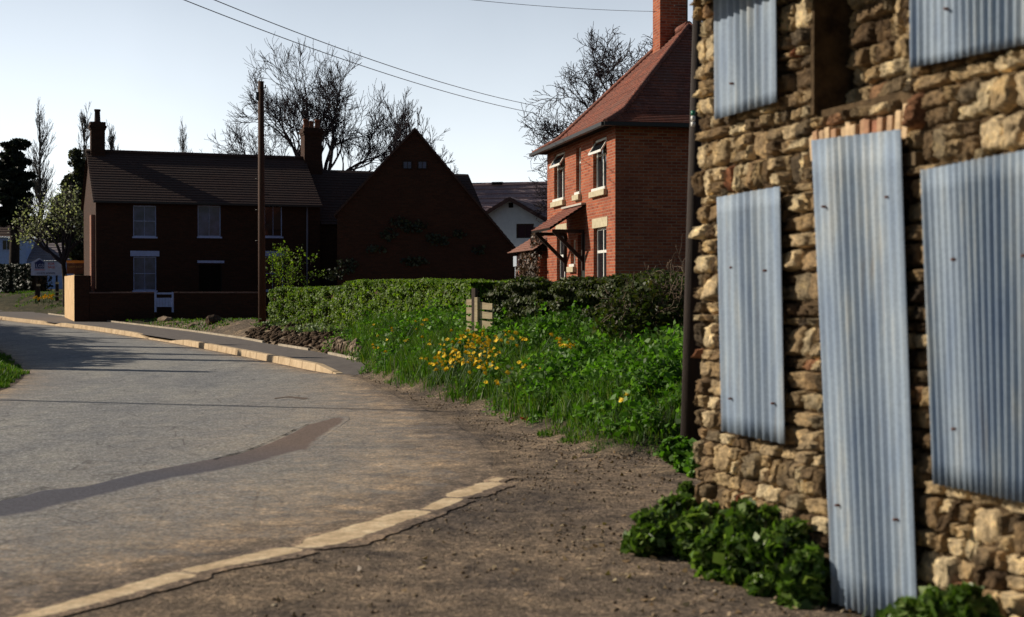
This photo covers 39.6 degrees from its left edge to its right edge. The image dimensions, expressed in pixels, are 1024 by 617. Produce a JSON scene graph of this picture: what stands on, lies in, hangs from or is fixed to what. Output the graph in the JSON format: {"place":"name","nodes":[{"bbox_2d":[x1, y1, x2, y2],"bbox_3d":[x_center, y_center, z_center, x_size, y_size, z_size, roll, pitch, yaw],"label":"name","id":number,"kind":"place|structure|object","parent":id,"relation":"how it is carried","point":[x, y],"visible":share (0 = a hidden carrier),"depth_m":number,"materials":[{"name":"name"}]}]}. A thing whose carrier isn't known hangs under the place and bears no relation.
{"place":"outdoors","nodes":[
{"label":"outdoors","id":0,"kind":"place"},
{"bbox_2d":[0,352,29,387],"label":"verge grass","id":1,"kind":"structure","parent":0,"point":[10,369],"depth_m":25.47,"materials":[{"name":"green plant"}]},
{"bbox_2d":[0,310,364,374],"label":"pavement","id":2,"kind":"structure","parent":0,"point":[343,365],"depth_m":37.93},
{"bbox_2d":[0,320,493,616],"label":"road","id":3,"kind":"structure","parent":0,"point":[81,407],"depth_m":13.29,"materials":[{"name":"grey asphalt"}]},
{"bbox_2d":[0,416,349,520],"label":"road patch","id":4,"kind":"object","parent":3,"relation":"on","point":[310,437],"visible":1,"depth_m":11.89,"materials":[{"name":"grey asphalt"}]},
{"bbox_2d":[214,424,306,458],"bbox_3d":[-2.482,1.349,14.654,0.121,0.001,3.487,0,1,6],"label":"road crack","id":5,"kind":"object","parent":3,"relation":"on","point":[254,447],"visible":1,"depth_m":13.81,"materials":[{"name":"grey asphalt"}]},
{"bbox_2d":[275,396,306,398],"bbox_3d":[-3.158,1.279,20.408,0.491,0.001,0.628,0,1,0],"label":"worn patch","id":6,"kind":"object","parent":3,"relation":"on","point":[293,397],"visible":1,"depth_m":20.43,"materials":[{"name":"grey asphalt"}]},
{"bbox_2d":[0,0,692,218],"label":"sky","id":7,"kind":"structure","parent":0,"point":[147,65],"materials":[{"name":"blue"}]},
{"bbox_2d":[0,289,869,616],"bbox_3d":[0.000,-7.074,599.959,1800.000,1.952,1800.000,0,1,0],"label":"ground","id":8,"kind":"structure","parent":0,"point":[392,565],"depth_m":8.07,"materials":[{"name":"brown soil"}]},
{"bbox_2d":[0,138,39,263],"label":"pine tree","id":9,"kind":"object","parent":8,"relation":"on","point":[16,183],"visible":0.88,"depth_m":81.44,"materials":[{"name":"green plant"}]},
{"bbox_2d":[0,263,52,292],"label":"dark hedge","id":10,"kind":"object","parent":8,"relation":"on","point":[17,277],"visible":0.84,"depth_m":76.78,"materials":[{"name":"plant"}]},
{"bbox_2d":[0,226,73,288],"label":"cottage","id":11,"kind":"structure","parent":8,"relation":"on","point":[28,254],"depth_m":92.65,"materials":[{"name":"white paint"}]},
{"bbox_2d":[2,240,9,249],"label":"window","id":12,"kind":"structure","parent":11,"relation":"in","point":[5,243],"depth_m":91.90,"materials":[{"name":"glass"}]},
{"bbox_2d":[26,97,57,238],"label":"poplar tree","id":13,"kind":"object","parent":8,"relation":"on","point":[39,189],"visible":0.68,"depth_m":104.69,"materials":[{"name":"brown plant"}]},
{"bbox_2d":[1,171,83,306],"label":"blossom tree","id":14,"kind":"object","parent":8,"relation":"on","point":[68,217],"visible":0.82,"depth_m":66.09,"materials":[{"name":"blossom"},{"name":"leaf"},{"name":"bark"}]},
{"bbox_2d":[31,258,60,301],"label":"sale board","id":15,"kind":"object","parent":8,"relation":"on","point":[39,266],"visible":0.99,"depth_m":69.99,"materials":[{"name":"white wood"}]},
{"bbox_2d":[36,282,62,301],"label":"rail fence","id":16,"kind":"object","parent":8,"relation":"on","point":[56,292],"visible":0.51,"depth_m":68.94,"materials":[{"name":"brown wood"}]},
{"bbox_2d":[41,148,84,274],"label":"ivy clad tree","id":17,"kind":"object","parent":8,"relation":"on","point":[77,161],"visible":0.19,"depth_m":73.49,"materials":[{"name":"green plant"}]},
{"bbox_2d":[65,275,73,320],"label":"boundary wall","id":18,"kind":"structure","parent":8,"relation":"on","point":[69,297],"depth_m":56.75,"materials":[{"name":"beige paint"}]},
{"bbox_2d":[67,259,83,274],"bbox_3d":[-18.115,-0.645,59.041,0.708,2.825,0.110,0,1,-3],"label":"notice sign","id":19,"kind":"object","parent":8,"relation":"on","point":[75,266],"visible":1,"depth_m":58.98,"materials":[{"name":"brown wood"}]},
{"bbox_2d":[69,102,91,171],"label":"poplar tree","id":20,"kind":"object","parent":8,"relation":"on","point":[85,130],"visible":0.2,"depth_m":99.83,"materials":[{"name":"brown plant"}]},
{"bbox_2d":[105,120,120,149],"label":"poplar tree","id":21,"kind":"object","parent":8,"relation":"on","point":[111,142],"visible":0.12,"depth_m":99.67,"materials":[{"name":"brown plant"}]},
{"bbox_2d":[0,290,270,331],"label":"farm verge grass","id":22,"kind":"structure","parent":8,"relation":"on","point":[225,320],"depth_m":50.20,"materials":[{"name":"green plant"}]},
{"bbox_2d":[157,316,172,321],"bbox_3d":[-12.729,0.429,52.239,0.692,0.324,0.437,1,1,38],"label":"stone","id":23,"kind":"object","parent":8,"relation":"on","point":[164,318],"visible":0.71,"depth_m":52.04,"materials":[{"name":"beige stone"}]},
{"bbox_2d":[74,275,257,321],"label":"garden wall","id":24,"kind":"structure","parent":8,"relation":"on","point":[89,306],"depth_m":54.19,"materials":[{"name":"brick"}]},
{"bbox_2d":[154,292,173,311],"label":"garden gate","id":25,"kind":"structure","parent":24,"relation":"attached to","point":[168,302],"depth_m":54.23,"materials":[{"name":"white paint"}]},
{"bbox_2d":[0,316,342,373],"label":"kerb","id":26,"kind":"structure","parent":8,"relation":"on","point":[303,364],"depth_m":34.04,"materials":[{"name":"stone"}]},
{"bbox_2d":[174,117,191,151],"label":"poplar tree","id":27,"kind":"object","parent":8,"relation":"on","point":[183,145],"visible":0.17,"depth_m":139.59,"materials":[{"name":"brown plant"}]},
{"bbox_2d":[48,313,359,359],"bbox_3d":[-11.444,0.656,46.159,0.968,0.475,38.737,0,1,-27],"label":"pavement edging","id":28,"kind":"object","parent":8,"relation":"on","point":[298,347],"visible":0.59,"depth_m":40.27,"materials":[{"name":"concrete"}]},
{"bbox_2d":[205,314,222,324],"bbox_3d":[-9.647,0.380,46.127,0.484,0.380,0.897,0,1,21],"label":"stone","id":29,"kind":"object","parent":8,"relation":"on","point":[213,318],"visible":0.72,"depth_m":45.88,"materials":[{"name":"stone"}]},
{"bbox_2d":[9,476,514,616],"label":"flush kerb","id":30,"kind":"structure","parent":8,"relation":"on","point":[382,526],"depth_m":8.45,"materials":[{"name":"beige concrete"}]},
{"bbox_2d":[255,81,268,325],"bbox_3d":[-7.284,-2.747,41.458,0.400,7.738,0.260,0,1,0],"label":"telegraph pole","id":31,"kind":"object","parent":8,"relation":"on","point":[261,243],"visible":0.94,"depth_m":41.39,"materials":[{"name":"brown wood"}]},
{"bbox_2d":[265,240,324,286],"bbox_3d":[-7.257,-1.075,46.178,2.005,2.297,1.911,0,1,-30],"label":"young shrub","id":32,"kind":"object","parent":8,"relation":"on","point":[278,263],"visible":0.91,"depth_m":45.98,"materials":[{"name":"green plant"}]},
{"bbox_2d":[250,318,347,332],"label":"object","id":33,"kind":"object","parent":8,"relation":"on","point":[317,327],"visible":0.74,"depth_m":34.73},
{"bbox_2d":[81,109,517,317],"bbox_3d":[-8.313,-3.687,58.942,17.346,9.370,15.145,0,1,-21],"label":"farmhouse","id":34,"kind":"object","parent":8,"relation":"on","point":[158,221],"visible":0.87,"depth_m":58.10,"materials":[{"name":"brick"}]},
{"bbox_2d":[133,205,155,236],"bbox_3d":[-14.904,-3.546,57.716,0.906,1.253,0.056,0,1,-21],"label":"window","id":35,"kind":"structure","parent":34,"relation":"in","point":[144,217],"depth_m":57.71,"materials":[{"name":"grey glass"}]},
{"bbox_2d":[133,257,155,289],"bbox_3d":[-14.904,-1.417,57.743,0.906,1.362,0.056,0,1,-21],"label":"window","id":36,"kind":"structure","parent":34,"relation":"in","point":[144,268],"depth_m":57.74,"materials":[{"name":"grey glass"}]},
{"bbox_2d":[198,205,220,236],"bbox_3d":[-12.495,-3.603,58.642,0.936,1.273,0.050,0,1,-21],"label":"window","id":37,"kind":"structure","parent":34,"relation":"in","point":[209,217],"depth_m":58.64,"materials":[{"name":"white paint"}]},
{"bbox_2d":[198,264,221,293],"bbox_3d":[-12.465,-1.122,58.685,0.958,1.406,0.050,0,1,-21],"label":"window","id":38,"kind":"structure","parent":34,"relation":"in","point":[209,275],"depth_m":58.69,"materials":[{"name":"black glass"}]},
{"bbox_2d":[265,206,281,236],"bbox_3d":[-10.018,-3.661,59.592,0.741,1.294,0.050,0,1,-21],"label":"window","id":39,"kind":"structure","parent":34,"relation":"in","point":[273,214],"depth_m":59.60,"materials":[{"name":"white paint"}]},
{"bbox_2d":[265,257,282,289],"bbox_3d":[-10.038,-1.463,59.609,0.876,1.406,0.056,0,1,-21],"label":"window","id":40,"kind":"structure","parent":34,"relation":"in","point":[270,285],"depth_m":59.58,"materials":[{"name":"white paint"}]},
{"bbox_2d":[322,215,485,280],"bbox_3d":[-4.091,-2.287,53.848,6.229,2.493,0.304,0,1,-5],"label":"climbing ivy","id":41,"kind":"object","parent":34,"relation":"attached to","point":[399,222],"visible":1,"depth_m":53.83,"materials":[{"name":"green plant"}]},
{"bbox_2d":[403,161,411,168],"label":"window","id":42,"kind":"structure","parent":34,"relation":"in","point":[406,164],"depth_m":53.89,"materials":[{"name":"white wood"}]},
{"bbox_2d":[418,161,426,168],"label":"window","id":43,"kind":"structure","parent":34,"relation":"in","point":[421,164],"depth_m":53.93,"materials":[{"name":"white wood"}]},
{"bbox_2d":[245,322,355,355],"bbox_3d":[-5.064,0.720,35.468,1.424,0.631,12.129,0,1,-21],"label":"soil rubble","id":44,"kind":"object","parent":8,"relation":"on","point":[275,333],"visible":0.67,"depth_m":36.09,"materials":[{"name":"brown soil"}]},
{"bbox_2d":[267,285,352,326],"bbox_3d":[-4.969,-0.029,38.035,1.258,1.218,6.529,0,1,-29],"label":"garden hedge","id":45,"kind":"object","parent":8,"relation":"on","point":[325,305],"visible":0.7,"depth_m":38.37,"materials":[{"name":"plant"}]},
{"bbox_2d":[205,33,430,170],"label":"ash tree","id":46,"kind":"object","parent":8,"relation":"on","point":[331,125],"visible":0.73,"depth_m":82.97,"materials":[{"name":"brown plant"}]},
{"bbox_2d":[318,336,362,355],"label":"rubble wall","id":47,"kind":"structure","parent":8,"relation":"on","point":[340,341],"depth_m":30.99,"materials":[{"name":"beige stone"}]},
{"bbox_2d":[368,81,457,173],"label":"bare tree","id":48,"kind":"object","parent":8,"relation":"on","point":[401,127],"visible":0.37,"depth_m":79.67,"materials":[{"name":"brown plant"}]},
{"bbox_2d":[340,277,514,327],"bbox_3d":[-1.886,-0.031,29.692,1.318,1.262,9.706,0,1,-20],"label":"garden hedge","id":49,"kind":"object","parent":8,"relation":"on","point":[363,295],"visible":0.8,"depth_m":29.07,"materials":[{"name":"plant"}]},
{"bbox_2d":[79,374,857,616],"bbox_3d":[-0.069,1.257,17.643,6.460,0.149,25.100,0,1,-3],"label":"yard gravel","id":50,"kind":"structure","parent":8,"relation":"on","point":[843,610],"depth_m":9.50,"materials":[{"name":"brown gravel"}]},
{"bbox_2d":[345,309,592,418],"bbox_3d":[1.013,0.532,23.112,5.968,1.443,19.516,0,1,-13],"label":"cow parsley","id":51,"kind":"object","parent":8,"relation":"on","point":[509,379],"visible":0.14,"depth_m":18.19,"materials":[{"name":"green plant"}]},
{"bbox_2d":[466,288,493,330],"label":"wooden gate","id":52,"kind":"structure","parent":8,"relation":"on","point":[475,308],"depth_m":22.51,"materials":[{"name":"brown wood"}]},
{"bbox_2d":[495,382,499,412],"bbox_3d":[-0.176,1.093,17.555,0.080,0.399,0.076,16,-26,-36],"label":"dandelion","id":53,"kind":"object","parent":8,"relation":"on","point":[497,383],"visible":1,"depth_m":17.58,"materials":[{"name":"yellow plant"}]},
{"bbox_2d":[321,305,682,423],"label":"bank weeds","id":54,"kind":"object","parent":8,"relation":"on","point":[378,363],"visible":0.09,"depth_m":21.56,"materials":[{"name":"green plant"}]},
{"bbox_2d":[323,302,682,456],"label":"bank grass","id":55,"kind":"structure","parent":8,"relation":"on","point":[638,436],"depth_m":15.18,"materials":[{"name":"green plant"}]},
{"bbox_2d":[472,181,546,246],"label":"rendered house","id":56,"kind":"structure","parent":8,"relation":"on","point":[508,207],"depth_m":72.12,"materials":[{"name":"paint"}]},
{"bbox_2d":[517,224,533,237],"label":"window","id":57,"kind":"structure","parent":56,"relation":"in","point":[523,230],"depth_m":71.85,"materials":[{"name":"black glass"}]},
{"bbox_2d":[343,304,681,427],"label":"grass tussocks","id":58,"kind":"object","parent":8,"relation":"on","point":[365,354],"depth_m":19.86,"materials":[{"name":"green plant"}]},
{"bbox_2d":[345,293,683,439],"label":"nettles","id":59,"kind":"object","parent":8,"relation":"on","point":[666,373],"visible":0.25,"depth_m":17.02,"materials":[{"name":"green plant"}]},
{"bbox_2d":[508,231,546,278],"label":"outbuilding","id":60,"kind":"structure","parent":8,"relation":"on","point":[525,247],"depth_m":42.38,"materials":[{"name":"red brick"}]},
{"bbox_2d":[515,227,544,278],"bbox_3d":[0.523,-0.676,42.477,0.538,3.442,3.063,0,1,-11],"label":"creeper","id":61,"kind":"object","parent":60,"relation":"attached to","point":[527,268],"visible":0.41,"depth_m":41.73,"materials":[{"name":"brown plant"}]},
{"bbox_2d":[275,443,866,616],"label":"leaf litter","id":62,"kind":"object","parent":8,"relation":"on","point":[685,604],"visible":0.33,"depth_m":8.06,"materials":[{"name":"brown plant"}]},
{"bbox_2d":[482,268,684,322],"bbox_3d":[1.769,-0.089,21.267,1.680,1.025,6.095,0,1,-33],"label":"garden hedge","id":63,"kind":"object","parent":8,"relation":"on","point":[522,295],"visible":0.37,"depth_m":21.89,"materials":[{"name":"plant"}]},
{"bbox_2d":[517,21,652,221],"bbox_3d":[4.576,-6.176,61.320,8.733,12.710,9.904,0,1,0],"label":"oak tree","id":64,"kind":"object","parent":8,"relation":"on","point":[603,73],"visible":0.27,"depth_m":61.13,"materials":[{"name":"brown plant"}]},
{"bbox_2d":[529,0,691,281],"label":"brick house","id":65,"kind":"structure","parent":8,"relation":"on","point":[617,152],"depth_m":34.96,"materials":[{"name":"red brick"}]},
{"bbox_2d":[184,0,537,113],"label":"telephone wire","id":66,"kind":"object","parent":65,"relation":"attached to","point":[346,60],"visible":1,"depth_m":31.82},
{"bbox_2d":[215,0,539,106],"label":"telephone wire","id":67,"kind":"object","parent":65,"relation":"attached to","point":[359,55],"visible":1,"depth_m":31.49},
{"bbox_2d":[549,152,564,197],"bbox_3d":[1.316,-3.683,39.617,0.290,1.335,1.289,0,1,-11],"label":"window","id":68,"kind":"structure","parent":65,"relation":"in","point":[559,161],"depth_m":39.85,"materials":[{"name":"white paint"}]},
{"bbox_2d":[560,236,565,278],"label":"window","id":69,"kind":"structure","parent":65,"relation":"in","point":[562,274],"depth_m":39.88,"materials":[{"name":"glass"}]},
{"bbox_2d":[476,0,656,11],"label":"telephone wire","id":70,"kind":"object","parent":65,"relation":"attached to","point":[565,7],"visible":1,"depth_m":34.93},
{"bbox_2d":[579,147,580,190],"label":"window","id":71,"kind":"structure","parent":65,"relation":"in","point":[580,147],"depth_m":37.72,"materials":[{"name":"white paint"}]},
{"bbox_2d":[588,137,605,187],"bbox_3d":[2.179,-3.600,35.364,0.282,1.285,1.284,0,1,-11],"label":"window","id":72,"kind":"structure","parent":65,"relation":"in","point":[599,147],"depth_m":35.54,"materials":[{"name":"white paint"}]},
{"bbox_2d":[597,227,605,278],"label":"window","id":73,"kind":"structure","parent":65,"relation":"in","point":[601,232],"depth_m":35.66,"materials":[{"name":"glass"}]},
{"bbox_2d":[591,234,684,342],"bbox_3d":[2.127,-0.126,18.407,2.532,1.658,2.118,0,1,28],"label":"bramble bush","id":74,"kind":"object","parent":8,"relation":"on","point":[668,302],"visible":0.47,"depth_m":18.05,"materials":[{"name":"green plant"}]},
{"bbox_2d":[620,479,719,561],"bbox_3d":[1.025,1.270,8.489,0.661,0.440,0.865,0,1,22],"label":"ivy mound","id":75,"kind":"object","parent":8,"relation":"on","point":[673,524],"visible":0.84,"depth_m":8.26,"materials":[{"name":"green plant"}]},
{"bbox_2d":[653,432,700,477],"bbox_3d":[1.515,1.247,12.109,0.413,0.375,0.833,0,1,-21],"label":"ivy mound","id":76,"kind":"object","parent":8,"relation":"on","point":[677,453],"visible":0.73,"depth_m":12.09,"materials":[{"name":"green plant"}]},
{"bbox_2d":[680,0,701,440],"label":"wooden pole","id":77,"kind":"object","parent":8,"relation":"on","point":[691,375],"visible":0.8,"depth_m":12.53,"materials":[{"name":"brown wood"}]},
{"bbox_2d":[689,494,830,609],"bbox_3d":[1.362,1.248,7.478,0.610,0.517,1.202,0,1,-25],"label":"ivy mound","id":78,"kind":"object","parent":8,"relation":"on","point":[752,547],"visible":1,"depth_m":7.28,"materials":[{"name":"green plant"}]},
{"bbox_2d":[686,559,867,616],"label":"wall foot grass","id":79,"kind":"structure","parent":8,"relation":"on","point":[828,596],"depth_m":6.98,"materials":[{"name":"green plant"}]},
{"bbox_2d":[688,0,1023,616],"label":"stone building","id":80,"kind":"structure","parent":8,"relation":"on","point":[857,182],"depth_m":6.69,"materials":[{"name":"stone"}]},
{"bbox_2d":[874,577,1004,616],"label":"ivy mound","id":81,"kind":"object","parent":8,"relation":"on","point":[964,599],"visible":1,"depth_m":5.65,"materials":[{"name":"green plant"}]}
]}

